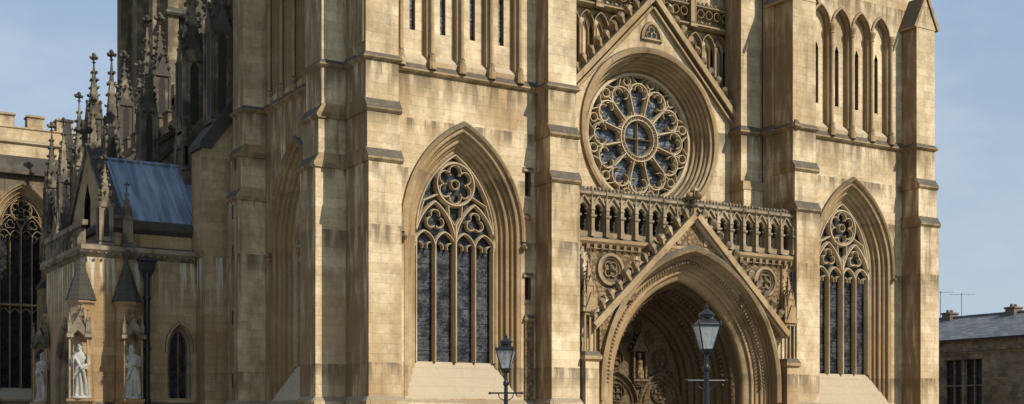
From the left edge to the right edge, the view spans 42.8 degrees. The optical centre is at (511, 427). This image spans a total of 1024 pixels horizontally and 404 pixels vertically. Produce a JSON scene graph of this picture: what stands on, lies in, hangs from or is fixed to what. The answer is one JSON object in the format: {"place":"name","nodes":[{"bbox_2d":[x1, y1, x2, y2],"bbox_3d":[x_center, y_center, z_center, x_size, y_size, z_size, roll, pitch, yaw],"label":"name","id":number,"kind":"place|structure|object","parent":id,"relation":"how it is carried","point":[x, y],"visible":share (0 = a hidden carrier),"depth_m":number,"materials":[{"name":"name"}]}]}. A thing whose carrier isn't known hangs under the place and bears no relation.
{"place":"outdoors","nodes":[
{"label":"outdoors","id":0,"kind":"place"},
{"bbox_2d":[0,0,1023,317],"label":"sky","id":1,"kind":"structure","parent":0,"point":[46,46],"materials":[{"name":"blue"}]},
{"bbox_2d":[939,337,1023,403],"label":"walls","id":2,"kind":"structure","parent":0,"point":[1002,377],"depth_m":83.16,"materials":[{"name":"stone"}]},
{"bbox_2d":[947,359,981,403],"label":"windows","id":3,"kind":"structure","parent":2,"relation":"attached to","point":[970,380],"depth_m":85.70,"materials":[{"name":"black glass"}]},
{"bbox_2d":[939,310,1023,339],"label":"slate roof","id":4,"kind":"structure","parent":2,"relation":"on","point":[980,325],"depth_m":86.31,"materials":[{"name":"grey stone"}]},
{"bbox_2d":[939,291,1023,341],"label":"aerials","id":5,"kind":"object","parent":4,"relation":"on","point":[995,337],"visible":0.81,"depth_m":84.75,"materials":[{"name":"black paint"}]},
{"bbox_2d":[941,304,1022,320],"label":"chimneys","id":6,"kind":"object","parent":4,"relation":"on","point":[948,315],"visible":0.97,"depth_m":86.70,"materials":[{"name":"brick"}]},
{"bbox_2d":[939,348,1023,403],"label":"dressings","id":7,"kind":"structure","parent":2,"relation":"attached to","point":[965,358],"depth_m":85.23,"materials":[{"name":"stone"}]},
{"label":"pavement","id":8,"kind":"structure","parent":0,"visible":0},
{"bbox_2d":[30,299,144,403],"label":"statue niche","id":9,"kind":"object","parent":8,"relation":"on","point":[121,350],"visible":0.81,"depth_m":44.97,"materials":[{"name":"stone"}]},
{"bbox_2d":[34,352,49,401],"bbox_3d":[-17.870,-1.931,49.791,0.638,1.902,0.641,0,0,-25],"label":"saint statue","id":10,"kind":"object","parent":9,"relation":"on","point":[40,374],"visible":0.97,"depth_m":49.62,"materials":[{"name":"stone"}]},
{"bbox_2d":[70,343,91,398],"bbox_3d":[-14.581,-1.931,44.146,0.650,1.902,0.678,0,0,42],"label":"saint statue","id":11,"kind":"object","parent":9,"relation":"on","point":[79,378],"visible":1,"depth_m":43.99,"materials":[{"name":"stone"}]},
{"bbox_2d":[125,344,141,398],"bbox_3d":[-13.078,-1.931,45.001,0.638,1.902,0.638,0,0,19],"label":"saint statue","id":12,"kind":"object","parent":9,"relation":"on","point":[133,364],"visible":1,"depth_m":44.85,"materials":[{"name":"stone"}]},
{"bbox_2d":[0,0,210,403],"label":"nave and transept walls","id":13,"kind":"structure","parent":8,"relation":"on","point":[131,30],"depth_m":84.65,"materials":[{"name":"stone"}]},
{"bbox_2d":[0,111,75,160],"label":"transept battlements","id":14,"kind":"object","parent":13,"relation":"attached to","point":[32,137],"visible":0.46,"depth_m":69.14,"materials":[{"name":"stone"}]},
{"bbox_2d":[0,197,184,397],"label":"transept and aisle glazing","id":15,"kind":"structure","parent":13,"relation":"attached to","point":[4,315],"depth_m":69.14,"materials":[{"name":"black glass"}]},
{"bbox_2d":[31,98,232,358],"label":"stone caps","id":16,"kind":"object","parent":13,"relation":"attached to","point":[126,286],"visible":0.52,"depth_m":46.28,"materials":[{"name":"grey stone"}]},
{"bbox_2d":[0,52,890,403],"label":"window sills","id":17,"kind":"structure","parent":13,"relation":"attached to","point":[444,380],"depth_m":42.34,"materials":[{"name":"beige stone"}]},
{"bbox_2d":[0,0,232,403],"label":"pinnacles and flying buttresses","id":18,"kind":"object","parent":8,"relation":"on","point":[68,240],"visible":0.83,"depth_m":49.48,"materials":[{"name":"brown stone"}]},
{"bbox_2d":[46,120,232,403],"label":"porch walls","id":19,"kind":"structure","parent":8,"relation":"on","point":[193,298],"depth_m":46.48,"materials":[{"name":"stone"}]},
{"bbox_2d":[106,157,191,224],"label":"lead porch roof","id":20,"kind":"structure","parent":19,"relation":"on","point":[159,192],"depth_m":48.03,"materials":[{"name":"metal"}]},
{"bbox_2d":[45,0,774,387],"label":"dark openings","id":21,"kind":"object","parent":8,"relation":"on","point":[221,108],"visible":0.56,"depth_m":47.40,"materials":[{"name":"stone"}]},
{"bbox_2d":[0,0,940,403],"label":"arch mouldings and strings","id":22,"kind":"object","parent":8,"relation":"on","point":[720,286],"visible":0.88,"depth_m":45.73,"materials":[{"name":"stone"}]},
{"bbox_2d":[489,333,522,403],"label":"street lamp","id":23,"kind":"object","parent":8,"relation":"on","point":[506,347],"visible":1,"depth_m":32.75,"materials":[{"name":"black metal"}]},
{"bbox_2d":[225,0,938,403],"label":"buttresses","id":24,"kind":"structure","parent":8,"relation":"on","point":[351,284],"depth_m":42.47,"materials":[{"name":"stone"}]},
{"bbox_2d":[265,0,911,403],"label":"tower and front walls","id":25,"kind":"structure","parent":8,"relation":"on","point":[501,120],"depth_m":47.28,"materials":[{"name":"stone"}]},
{"bbox_2d":[136,254,793,403],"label":"rainwater pipes","id":26,"kind":"object","parent":25,"relation":"attached to","point":[146,267],"visible":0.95,"depth_m":45.84,"materials":[{"name":"black metal"}]},
{"bbox_2d":[409,0,683,194],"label":"rose glazing","id":27,"kind":"structure","parent":25,"relation":"in","point":[613,151],"depth_m":48.04,"materials":[{"name":"grey glass"}]},
{"bbox_2d":[293,26,868,374],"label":"window tracery","id":28,"kind":"object","parent":25,"relation":"in","point":[674,132],"depth_m":47.45,"materials":[{"name":"beige stone"}]},
{"bbox_2d":[417,42,876,374],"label":"leaded glazing","id":29,"kind":"structure","parent":25,"relation":"in","point":[443,305],"depth_m":42.37,"materials":[{"name":"grey glass"}]},
{"bbox_2d":[591,223,779,352],"bbox_3d":[6.224,-4.350,45.378,8.540,5.800,0.134,0,0,-32],"label":"portal gable infill","id":30,"kind":"object","parent":25,"relation":"attached to","point":[692,235],"visible":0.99,"depth_m":44.88,"materials":[{"name":"stone"}]},
{"bbox_2d":[580,185,794,254],"bbox_3d":[6.050,-7.163,45.621,9.840,1.726,0.870,0,0,-32],"label":"arcaded balustrade","id":31,"kind":"object","parent":25,"relation":"attached to","point":[603,200],"visible":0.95,"depth_m":44.99,"materials":[{"name":"stone"}]},
{"bbox_2d":[524,259,770,399],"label":"carved portal panels","id":32,"kind":"object","parent":8,"relation":"on","point":[528,360],"visible":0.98,"depth_m":42.71,"materials":[{"name":"brown stone"}]},
{"bbox_2d":[614,282,737,403],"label":"portal arch orders","id":33,"kind":"object","parent":8,"relation":"on","point":[671,311],"visible":0.62,"depth_m":47.80,"materials":[{"name":"stone"}]},
{"bbox_2d":[613,313,680,403],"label":"carved portal tympanum","id":34,"kind":"object","parent":33,"relation":"in","point":[659,383],"visible":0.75,"depth_m":48.09,"materials":[{"name":"brown stone"}]},
{"bbox_2d":[685,303,727,403],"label":"street lamp","id":35,"kind":"object","parent":8,"relation":"on","point":[707,319],"visible":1,"depth_m":26.14,"materials":[{"name":"black metal"}]}
]}

